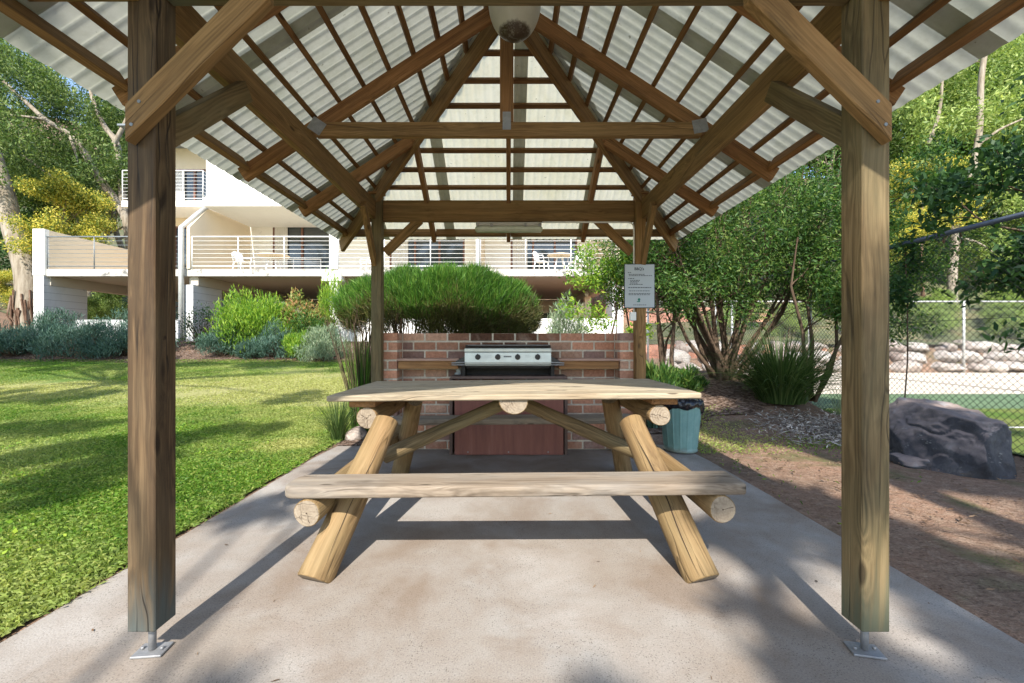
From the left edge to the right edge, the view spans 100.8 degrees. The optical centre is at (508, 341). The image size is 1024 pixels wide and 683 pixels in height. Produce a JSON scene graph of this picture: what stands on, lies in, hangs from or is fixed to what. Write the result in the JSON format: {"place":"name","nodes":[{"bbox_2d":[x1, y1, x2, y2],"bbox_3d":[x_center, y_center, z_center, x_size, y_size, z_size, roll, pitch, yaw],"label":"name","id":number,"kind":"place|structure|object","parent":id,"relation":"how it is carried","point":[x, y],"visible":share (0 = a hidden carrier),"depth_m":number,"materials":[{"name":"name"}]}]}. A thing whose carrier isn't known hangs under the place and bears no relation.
{"place":"outdoors","nodes":[
{"label":"outdoors","id":0,"kind":"place"},
{"bbox_2d":[0,143,327,340],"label":"forest floor","id":1,"kind":"structure","parent":0,"point":[4,310],"depth_m":36.32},
{"bbox_2d":[0,361,355,637],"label":"lawn","id":2,"kind":"structure","parent":0,"point":[182,394],"depth_m":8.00,"materials":[{"name":"green plant"}]},
{"bbox_2d":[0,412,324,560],"bbox_3d":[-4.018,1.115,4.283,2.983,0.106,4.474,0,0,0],"label":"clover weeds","id":3,"kind":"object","parent":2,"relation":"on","point":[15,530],"visible":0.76,"depth_m":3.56,"materials":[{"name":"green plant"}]},
{"bbox_2d":[0,359,349,413],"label":"lawn grass","id":4,"kind":"structure","parent":2,"relation":"on","point":[42,365],"depth_m":9.25,"materials":[{"name":"green plant"}]},
{"bbox_2d":[295,389,359,440],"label":"arching grass","id":5,"kind":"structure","parent":2,"relation":"on","point":[338,422],"depth_m":4.85,"materials":[{"name":"green plant"}]},
{"bbox_2d":[1,41,935,177],"label":"sky","id":6,"kind":"structure","parent":0,"point":[72,82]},
{"bbox_2d":[0,109,1023,643],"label":"ground","id":7,"kind":"structure","parent":0,"point":[962,571],"depth_m":2.97,"materials":[{"name":"brown soil"}]},
{"bbox_2d":[0,269,13,309],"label":"wattle tree","id":8,"kind":"object","parent":7,"relation":"on","point":[6,277],"visible":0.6,"depth_m":19.22,"materials":[{"name":"yellow plant"}]},
{"bbox_2d":[0,38,40,334],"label":"shaggy gum tree","id":9,"kind":"object","parent":7,"relation":"on","point":[20,305],"visible":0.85,"depth_m":18.82,"materials":[{"name":"green plant"}]},
{"bbox_2d":[0,41,80,157],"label":"gum tree","id":10,"kind":"object","parent":7,"relation":"on","point":[13,77],"visible":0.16,"depth_m":25.75,"materials":[{"name":"green plant"}]},
{"bbox_2d":[0,197,81,284],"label":"dark leaved tree","id":11,"kind":"object","parent":7,"relation":"on","point":[29,213],"visible":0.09,"depth_m":26.16,"materials":[{"name":"green plant"}]},
{"bbox_2d":[0,163,120,244],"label":"forest tree","id":12,"kind":"object","parent":7,"relation":"on","point":[26,206],"visible":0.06,"depth_m":26.67,"materials":[{"name":"green plant"}]},
{"bbox_2d":[0,166,121,256],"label":"wattle tree","id":13,"kind":"object","parent":7,"relation":"on","point":[63,193],"visible":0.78,"depth_m":19.81,"materials":[{"name":"yellow plant"}]},
{"bbox_2d":[0,39,127,248],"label":"spreading gum tree","id":14,"kind":"object","parent":7,"relation":"on","point":[43,79],"visible":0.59,"depth_m":22.70,"materials":[{"name":"green plant"}]},
{"bbox_2d":[8,100,127,317],"bbox_3d":[-26.696,-8.538,27.722,8.546,15.632,11.023,0,0,-30],"label":"gum tree","id":15,"kind":"object","parent":7,"relation":"on","point":[114,213],"visible":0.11,"depth_m":25.42,"materials":[{"name":"green plant"}]},
{"bbox_2d":[9,72,126,248],"bbox_3d":[-27.538,-9.963,30.718,8.973,16.413,11.574,0,0,10],"label":"gum tree","id":16,"kind":"object","parent":7,"relation":"on","point":[53,118],"visible":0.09,"depth_m":27.91,"materials":[{"name":"green plant"}]},
{"bbox_2d":[87,296,113,319],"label":"understory tree","id":17,"kind":"object","parent":7,"relation":"on","point":[98,306],"visible":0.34,"depth_m":22.50,"materials":[{"name":"green plant"}]},
{"bbox_2d":[87,292,127,319],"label":"understory tree","id":18,"kind":"object","parent":7,"relation":"on","point":[114,299],"visible":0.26,"depth_m":23.58,"materials":[{"name":"green plant"}]},
{"bbox_2d":[0,341,370,362],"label":"garden bed","id":19,"kind":"object","parent":7,"relation":"on","point":[184,353],"visible":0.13,"depth_m":14.23,"materials":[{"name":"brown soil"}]},
{"bbox_2d":[0,323,42,356],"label":"rosemary shrub","id":20,"kind":"object","parent":19,"relation":"on","point":[6,340],"visible":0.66,"depth_m":14.09,"materials":[{"name":"green plant"}]},
{"bbox_2d":[5,322,82,356],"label":"rosemary shrub","id":21,"kind":"object","parent":19,"relation":"on","point":[31,335],"visible":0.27,"depth_m":14.21,"materials":[{"name":"green plant"}]},
{"bbox_2d":[22,306,86,339],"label":"rosemary shrub","id":22,"kind":"object","parent":19,"relation":"on","point":[49,317],"visible":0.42,"depth_m":15.19,"materials":[{"name":"green plant"}]},
{"bbox_2d":[26,320,108,360],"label":"rosemary shrub","id":23,"kind":"object","parent":19,"relation":"on","point":[60,332],"visible":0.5,"depth_m":13.90,"materials":[{"name":"green plant"}]},
{"bbox_2d":[55,320,127,360],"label":"rosemary shrub","id":24,"kind":"object","parent":19,"relation":"on","point":[88,330],"visible":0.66,"depth_m":13.93,"materials":[{"name":"green plant"}]},
{"bbox_2d":[81,306,127,350],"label":"rosemary shrub","id":25,"kind":"object","parent":19,"relation":"on","point":[124,315],"visible":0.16,"depth_m":15.08,"materials":[{"name":"green plant"}]},
{"bbox_2d":[89,323,127,358],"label":"rosemary shrub","id":26,"kind":"object","parent":19,"relation":"on","point":[110,350],"visible":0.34,"depth_m":13.97,"materials":[{"name":"green plant"}]},
{"bbox_2d":[176,300,222,347],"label":"twiggy shrub","id":27,"kind":"object","parent":19,"relation":"on","point":[193,328],"visible":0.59,"depth_m":15.20,"materials":[{"name":"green plant"}]},
{"bbox_2d":[194,327,240,356],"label":"teal shrub","id":28,"kind":"object","parent":19,"relation":"on","point":[210,339],"visible":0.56,"depth_m":13.95,"materials":[{"name":"green plant"}]},
{"bbox_2d":[214,318,266,356],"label":"dark green shrub","id":29,"kind":"object","parent":19,"relation":"on","point":[246,335],"visible":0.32,"depth_m":14.31,"materials":[{"name":"green plant"}]},
{"bbox_2d":[232,336,264,359],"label":"teal shrub","id":30,"kind":"object","parent":19,"relation":"on","point":[240,347],"visible":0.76,"depth_m":13.85,"materials":[{"name":"green plant"}]},
{"bbox_2d":[201,283,304,357],"bbox_3d":[-8.926,-0.729,15.111,3.677,2.600,3.083,0,0,0],"label":"lime bush","id":31,"kind":"object","parent":19,"relation":"on","point":[245,313],"visible":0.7,"depth_m":14.43,"materials":[{"name":"green plant"}]},
{"bbox_2d":[244,316,293,358],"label":"grey green shrub","id":32,"kind":"object","parent":19,"relation":"on","point":[263,346],"visible":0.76,"depth_m":13.95,"materials":[{"name":"green plant"}]},
{"bbox_2d":[281,329,309,359],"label":"green silver shrub","id":33,"kind":"object","parent":19,"relation":"on","point":[290,341],"visible":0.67,"depth_m":13.79,"materials":[{"name":"green plant"}]},
{"bbox_2d":[277,287,319,331],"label":"red tipped shrub","id":34,"kind":"object","parent":19,"relation":"on","point":[295,301],"visible":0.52,"depth_m":15.33,"materials":[{"name":"brown plant"}]},
{"bbox_2d":[289,309,336,350],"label":"mixed green shrub","id":35,"kind":"object","parent":19,"relation":"on","point":[300,325],"visible":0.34,"depth_m":14.70,"materials":[{"name":"green plant"}]},
{"bbox_2d":[293,323,353,362],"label":"pale silver shrub","id":36,"kind":"object","parent":19,"relation":"on","point":[316,348],"visible":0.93,"depth_m":13.41,"materials":[{"name":"green plant"}]},
{"bbox_2d":[317,267,343,330],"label":"feathery bush","id":37,"kind":"object","parent":19,"relation":"on","point":[332,287],"visible":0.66,"depth_m":14.74,"materials":[{"name":"green plant"}]},
{"bbox_2d":[33,124,622,341],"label":"apartment building","id":38,"kind":"structure","parent":7,"relation":"on","point":[221,216],"depth_m":18.03,"materials":[{"name":"paint"}]},
{"bbox_2d":[176,226,186,268],"bbox_3d":[-15.950,-4.335,21.560,2.100,3.030,0.120,0,0,0],"label":"window","id":39,"kind":"structure","parent":38,"relation":"in","point":[185,229],"depth_m":21.57,"materials":[{"name":"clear glass"}]},
{"bbox_2d":[176,169,205,200],"bbox_3d":[-15.950,-7.650,21.544,2.100,2.200,0.153,0,0,0],"label":"window","id":40,"kind":"structure","parent":38,"relation":"in","point":[178,173],"depth_m":21.57,"materials":[{"name":"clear glass"}]},
{"bbox_2d":[256,254,289,268],"bbox_3d":[-9.700,-3.181,17.500,1.240,0.737,1.240,0,0,0],"label":"patio table","id":41,"kind":"object","parent":38,"relation":"on","point":[275,256],"visible":0.86,"depth_m":17.40,"materials":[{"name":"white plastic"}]},
{"bbox_2d":[273,227,328,268],"bbox_3d":[-9.900,-4.250,20.344,2.800,2.860,0.153,0,0,0],"label":"window","id":42,"kind":"structure","parent":38,"relation":"in","point":[278,242],"depth_m":20.38,"materials":[{"name":"clear glass"}]},
{"bbox_2d":[390,239,464,268],"bbox_3d":[-3.900,-4.250,20.344,3.600,2.860,0.153,0,0,0],"label":"window","id":43,"kind":"structure","parent":38,"relation":"in","point":[421,259],"depth_m":20.38,"materials":[{"name":"clear glass"}]},
{"bbox_2d":[511,239,576,268],"bbox_3d":[1.700,-4.250,20.344,3.200,2.860,0.153,0,0,0],"label":"window","id":44,"kind":"structure","parent":38,"relation":"in","point":[516,259],"depth_m":20.38,"materials":[{"name":"clear glass"}]},
{"bbox_2d":[536,301,572,312],"bbox_3d":[1.600,-2.100,25.780,4.600,0.685,0.020,0,0,0],"label":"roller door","id":45,"kind":"structure","parent":38,"relation":"in","point":[540,302],"depth_m":25.77,"materials":[{"name":"brown"}]},
{"bbox_2d":[326,258,544,368],"bbox_3d":[-1.016,-0.030,6.248,3.209,2.416,1.559,0,0,0],"label":"clipped hedge bush","id":46,"kind":"object","parent":7,"relation":"on","point":[467,298],"visible":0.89,"depth_m":5.78,"materials":[{"name":"green plant"}]},
{"bbox_2d":[0,445,1023,682],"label":"concrete slab","id":47,"kind":"structure","parent":7,"relation":"on","point":[451,590],"depth_m":1.83,"materials":[{"name":"grey concrete"}]},
{"bbox_2d":[384,333,632,454],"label":"brick barbecue wall","id":48,"kind":"structure","parent":47,"relation":"on","point":[420,356],"depth_m":4.40,"materials":[{"name":"brick"}]},
{"bbox_2d":[451,345,563,375],"bbox_3d":[-0.006,0.189,4.324,1.122,0.314,0.313,0,0,0],"label":"gas barbecue","id":49,"kind":"object","parent":48,"relation":"on","point":[507,360],"visible":1,"depth_m":4.21,"materials":[{"name":"metal"}]},
{"bbox_2d":[455,400,562,454],"bbox_3d":[0.005,0.767,4.285,1.100,0.755,0.018,0,0,0],"label":"cupboard door","id":50,"kind":"structure","parent":48,"relation":"in","point":[528,439],"depth_m":4.28,"materials":[{"name":"red wood"}]},
{"bbox_2d":[0,0,1023,659],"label":"picnic shelter","id":51,"kind":"object","parent":47,"relation":"on","point":[400,122],"visible":0.99,"depth_m":2.41,"materials":[{"name":"wood"}]},
{"bbox_2d":[475,222,542,232],"bbox_3d":[0.003,-1.151,4.276,0.680,0.093,0.096,0,0,0],"label":"fluorescent light","id":52,"kind":"object","parent":51,"relation":"attached to","point":[508,227],"visible":1,"depth_m":4.24,"materials":[{"name":"grey plastic"}]},
{"bbox_2d":[489,6,540,42],"bbox_3d":[0.035,-2.002,2.420,0.320,0.538,0.320,0,0,0],"label":"hanging dome lamp","id":53,"kind":"object","parent":51,"relation":"hanging from","point":[514,24],"visible":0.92,"depth_m":2.36,"materials":[{"name":"glass"}]},
{"bbox_2d":[542,221,635,320],"bbox_3d":[0.805,-0.710,4.236,0.930,1.004,0.086,0,0,0],"label":"electrical conduit","id":54,"kind":"object","parent":51,"relation":"attached to","point":[632,316],"visible":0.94,"depth_m":4.26,"materials":[{"name":"white plastic"}]},
{"bbox_2d":[624,264,654,307],"bbox_3d":[1.302,-0.552,4.210,0.303,0.438,0.011,0,0,0],"label":"notice sign","id":55,"kind":"object","parent":51,"relation":"attached to","point":[639,285],"visible":1,"depth_m":4.21,"materials":[{"name":"white"}]},
{"bbox_2d":[285,379,745,583],"bbox_3d":[0.029,0.752,3.000,2.255,0.892,2.059,0,0,0],"label":"picnic table","id":56,"kind":"object","parent":47,"relation":"on","point":[663,481],"visible":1,"depth_m":2.33,"materials":[{"name":"brown wood"}]},
{"bbox_2d":[662,399,704,453],"bbox_3d":[1.810,0.868,4.462,0.461,0.539,0.463,0,0,0],"label":"rubbish bin","id":57,"kind":"object","parent":47,"relation":"on","point":[680,430],"visible":0.73,"depth_m":4.30,"materials":[{"name":"teal plastic"}]},
{"bbox_2d":[335,371,768,445],"bbox_3d":[1.250,0.892,7.575,6.900,0.524,5.850,0,0,0],"label":"shrub bed","id":58,"kind":"object","parent":7,"relation":"on","point":[730,395],"visible":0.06,"depth_m":6.36,"materials":[{"name":"brown soil"}]},
{"bbox_2d":[345,426,366,440],"bbox_3d":[-1.804,1.081,4.992,0.243,0.176,0.200,0,0,-35],"label":"stone","id":59,"kind":"object","parent":58,"relation":"on","point":[357,433],"visible":0.9,"depth_m":4.92,"materials":[{"name":"stone"}]},
{"bbox_2d":[327,320,392,432],"bbox_3d":[-1.796,0.428,5.219,0.723,1.449,0.787,0,0,0],"label":"broom shrub","id":60,"kind":"object","parent":58,"relation":"on","point":[359,375],"visible":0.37,"depth_m":5.10,"materials":[{"name":"green plant"}]},
{"bbox_2d":[544,289,588,332],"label":"silver lavender","id":61,"kind":"object","parent":58,"relation":"on","point":[558,325],"visible":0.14,"depth_m":7.97,"materials":[{"name":"green plant"}]},
{"bbox_2d":[554,240,691,340],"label":"pale leaved tree","id":62,"kind":"object","parent":58,"relation":"on","point":[595,277],"visible":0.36,"depth_m":7.88,"materials":[{"name":"green plant"}]},
{"bbox_2d":[646,357,680,386],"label":"agapanthus","id":63,"kind":"object","parent":58,"relation":"on","point":[664,373],"visible":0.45,"depth_m":6.47,"materials":[{"name":"green plant"}]},
{"bbox_2d":[576,206,756,367],"bbox_3d":[2.768,-1.018,7.519,3.083,3.641,2.803,0,0,0],"label":"slender shrub","id":64,"kind":"object","parent":58,"relation":"on","point":[662,346],"visible":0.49,"depth_m":7.28,"materials":[{"name":"green plant"}]},
{"bbox_2d":[671,363,712,391],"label":"green shrub","id":65,"kind":"object","parent":58,"relation":"on","point":[691,379],"visible":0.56,"depth_m":6.73,"materials":[{"name":"green plant"}]},
{"bbox_2d":[599,115,912,380],"bbox_3d":[3.923,-1.657,7.524,4.480,4.824,3.715,0,0,21],"label":"multi stemmed shrub","id":66,"kind":"object","parent":58,"relation":"on","point":[759,258],"visible":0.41,"depth_m":7.09,"materials":[{"name":"green plant"}]},
{"bbox_2d":[702,325,840,404],"bbox_3d":[4.032,0.308,6.308,2.498,1.202,2.375,0,0,-21],"label":"strappy clump","id":67,"kind":"object","parent":58,"relation":"on","point":[786,379],"visible":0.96,"depth_m":6.02,"materials":[{"name":"green plant"}]},
{"bbox_2d":[658,404,840,461],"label":"path grass","id":68,"kind":"structure","parent":7,"relation":"on","point":[703,429],"depth_m":4.76,"materials":[{"name":"green plant"}]},
{"bbox_2d":[728,160,836,257],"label":"forest tree","id":69,"kind":"object","parent":7,"relation":"on","point":[786,190],"visible":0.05,"depth_m":25.09,"materials":[{"name":"green plant"}]},
{"bbox_2d":[740,405,840,447],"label":"mulch chips","id":70,"kind":"object","parent":7,"relation":"on","point":[818,428],"visible":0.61,"depth_m":5.32,"materials":[{"name":"grey wood"}]},
{"bbox_2d":[647,211,1023,460],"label":"chain link fence","id":71,"kind":"object","parent":7,"relation":"on","point":[1001,220],"visible":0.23,"depth_m":4.89,"materials":[{"name":"metal"}]},
{"bbox_2d":[889,233,930,396],"bbox_3d":[5.002,-0.115,5.349,0.460,2.532,0.349,0,0,0],"label":"fence vine","id":72,"kind":"object","parent":71,"relation":"attached to","point":[900,296],"visible":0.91,"depth_m":5.32,"materials":[{"name":"green plant"}]},
{"bbox_2d":[745,105,929,213],"bbox_3d":[21.728,-16.695,33.543,15.221,19.520,14.707,0,0,28],"label":"forest tree","id":73,"kind":"object","parent":7,"relation":"on","point":[900,140],"visible":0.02,"depth_m":27.38,"materials":[{"name":"green plant"}]},
{"bbox_2d":[687,372,1023,637],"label":"leaf litter","id":74,"kind":"object","parent":7,"relation":"on","point":[889,491],"visible":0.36,"depth_m":3.28,"materials":[{"name":"brown plant"}]},
{"bbox_2d":[724,123,1008,401],"bbox_3d":[5.174,-0.944,6.395,2.310,3.759,3.139,0,0,-27],"label":"leaning shrub","id":75,"kind":"object","parent":7,"relation":"on","point":[830,300],"visible":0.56,"depth_m":6.21,"materials":[{"name":"green plant"}]},
{"bbox_2d":[803,89,936,259],"bbox_3d":[21.125,-11.782,27.255,8.118,14.850,10.472,0,0,10],"label":"gum tree","id":76,"kind":"object","parent":7,"relation":"on","point":[891,152],"visible":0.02,"depth_m":26.73,"materials":[{"name":"green plant"}]},
{"bbox_2d":[747,373,1023,393],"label":"court runoff","id":77,"kind":"structure","parent":7,"relation":"on","point":[1000,383],"depth_m":11.48,"materials":[{"name":"grey concrete"}]},
{"bbox_2d":[646,301,1023,372],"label":"court fence","id":78,"kind":"object","parent":77,"relation":"on","point":[963,334],"visible":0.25,"depth_m":15.35,"materials":[{"name":"grey metal"}]},
{"bbox_2d":[890,360,922,372],"bbox_3d":[14.591,0.981,15.690,1.146,0.601,0.879,0,0,-7],"label":"wall rock","id":79,"kind":"object","parent":7,"relation":"on","point":[898,366],"depth_m":15.39,"materials":[{"name":"stone"}]},
{"bbox_2d":[889,452,929,468],"bbox_3d":[3.801,1.128,3.977,0.339,0.139,0.309,0,0,0],"label":"flat rock","id":80,"kind":"object","parent":7,"relation":"on","point":[907,461],"visible":0.59,"depth_m":3.90,"materials":[{"name":"grey stone"}]},
{"bbox_2d":[807,394,1023,408],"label":"tennis court","id":81,"kind":"object","parent":7,"relation":"on","point":[1000,397],"depth_m":8.32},
{"bbox_2d":[889,207,943,290],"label":"wattle tree","id":82,"kind":"object","parent":7,"relation":"on","point":[920,232],"visible":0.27,"depth_m":18.47,"materials":[{"name":"yellow plant"}]},
{"bbox_2d":[823,409,1023,454],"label":"court verge","id":83,"kind":"structure","parent":7,"relation":"on","point":[1017,421],"depth_m":6.19,"materials":[{"name":"green plant"}]},
{"bbox_2d":[909,294,960,320],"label":"understory tree","id":84,"kind":"object","parent":7,"relation":"on","point":[941,298],"visible":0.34,"depth_m":18.21,"materials":[{"name":"green plant"}]},
{"bbox_2d":[889,152,990,297],"bbox_3d":[20.132,-5.113,20.430,3.657,7.861,3.113,0,0,24],"label":"wattle tree","id":85,"kind":"object","parent":7,"relation":"on","point":[916,204],"visible":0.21,"depth_m":20.06,"materials":[{"name":"green plant"}]},
{"bbox_2d":[914,302,965,329],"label":"understory tree","id":86,"kind":"object","parent":7,"relation":"on","point":[943,307],"visible":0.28,"depth_m":17.50,"materials":[{"name":"green plant"}]},
{"bbox_2d":[891,127,1010,258],"bbox_3d":[29.009,-9.289,28.242,6.940,8.888,8.432,0,0,-31],"label":"dark leaved tree","id":87,"kind":"object","parent":7,"relation":"on","point":[988,216],"visible":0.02,"depth_m":27.06,"materials":[{"name":"green plant"}]},
{"bbox_2d":[889,397,1016,479],"bbox_3d":[4.139,1.210,4.087,0.897,1.241,1.151,0,0,8],"label":"boulder","id":88,"kind":"object","parent":7,"relation":"on","point":[949,438],"visible":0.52,"depth_m":3.79,"materials":[{"name":"grey stone"}]},
{"bbox_2d":[897,75,1023,354],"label":"overhanging tree","id":89,"kind":"object","parent":7,"relation":"on","point":[943,188],"visible":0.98,"depth_m":4.66,"materials":[{"name":"green plant"}]},
{"bbox_2d":[900,58,1023,255],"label":"forest tree","id":90,"kind":"object","parent":7,"relation":"on","point":[982,146],"visible":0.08,"depth_m":24.01,"materials":[{"name":"green plant"}]},
{"bbox_2d":[940,218,1012,289],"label":"understory tree","id":91,"kind":"object","parent":7,"relation":"on","point":[981,249],"visible":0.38,"depth_m":21.98,"materials":[{"name":"green plant"}]},
{"bbox_2d":[967,362,989,372],"bbox_3d":[17.311,1.000,15.743,0.704,0.450,0.861,0,0,-10],"label":"wall rock","id":92,"kind":"object","parent":7,"relation":"on","point":[983,369],"depth_m":15.46,"materials":[{"name":"stone"}]},
{"bbox_2d":[952,350,983,362],"bbox_3d":[17.148,0.600,16.004,1.103,0.534,0.874,0,0,10],"label":"wall rock","id":93,"kind":"object","parent":92,"relation":"on","point":[973,357],"depth_m":15.66,"materials":[{"name":"stone"}]},
{"bbox_2d":[979,359,1008,372],"bbox_3d":[17.873,0.959,15.697,0.828,0.620,0.862,0,0,-8],"label":"wall rock","id":94,"kind":"object","parent":7,"relation":"on","point":[1000,369],"depth_m":15.41,"materials":[{"name":"stone"}]},
{"bbox_2d":[983,352,1007,361],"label":"wall rock","id":95,"kind":"object","parent":94,"relation":"on","point":[1000,355],"depth_m":15.74,"materials":[{"name":"stone"}]},
{"bbox_2d":[971,341,1001,352],"bbox_3d":[18.179,0.238,16.281,1.012,0.508,0.852,0,0,19],"label":"wall rock","id":96,"kind":"object","parent":95,"relation":"on","point":[981,344],"depth_m":15.99,"materials":[{"name":"stone"}]},
{"bbox_2d":[976,290,1023,309],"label":"understory tree","id":97,"kind":"object","parent":7,"relation":"on","point":[1003,294],"visible":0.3,"depth_m":18.97,"materials":[{"name":"green plant"}]},
{"bbox_2d":[978,302,1023,329],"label":"understory tree","id":98,"kind":"object","parent":7,"relation":"on","point":[1008,305],"visible":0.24,"depth_m":17.64,"materials":[{"name":"green plant"}]},
{"bbox_2d":[982,308,1023,337],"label":"understory tree","id":99,"kind":"object","parent":7,"relation":"on","point":[1004,315],"visible":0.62,"depth_m":16.91,"materials":[{"name":"green plant"}]},
{"bbox_2d":[995,205,1023,278],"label":"understory tree","id":100,"kind":"object","parent":7,"relation":"on","point":[1017,223],"visible":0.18,"depth_m":22.74,"materials":[{"name":"green plant"}]},
{"bbox_2d":[591,295,826,358],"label":"red bank","id":101,"kind":"structure","parent":0,"point":[593,302],"depth_m":18.69,"materials":[{"name":"soil"}]},
{"bbox_2d":[765,308,815,336],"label":"understory tree","id":102,"kind":"object","parent":101,"relation":"on","point":[785,321],"visible":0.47,"depth_m":17.10,"materials":[{"name":"green plant"}]},
{"bbox_2d":[600,190,1023,344],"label":"forest floor","id":103,"kind":"structure","parent":0,"point":[952,332],"depth_m":17.81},
{"bbox_2d":[788,86,959,215],"bbox_3d":[28.070,-14.634,31.551,12.596,16.154,12.171,0,0,28],"label":"forest tree","id":104,"kind":"object","parent":103,"relation":"on","point":[827,158],"visible":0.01,"depth_m":29.47,"materials":[{"name":"green plant"}]},
{"bbox_2d":[810,55,1020,230],"bbox_3d":[27.750,-12.975,29.752,11.664,15.481,12.072,0,0,-2],"label":"forest tree","id":105,"kind":"object","parent":103,"relation":"on","point":[931,145],"visible":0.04,"depth_m":26.89,"materials":[{"name":"green plant"}]},
{"bbox_2d":[911,307,959,336],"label":"understory tree","id":106,"kind":"object","parent":103,"relation":"on","point":[945,323],"visible":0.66,"depth_m":16.98,"materials":[{"name":"green plant"}]},
{"bbox_2d":[892,34,1023,308],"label":"white trunked gum","id":107,"kind":"object","parent":103,"relation":"on","point":[977,122],"visible":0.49,"depth_m":20.15,"materials":[{"name":"green plant"}]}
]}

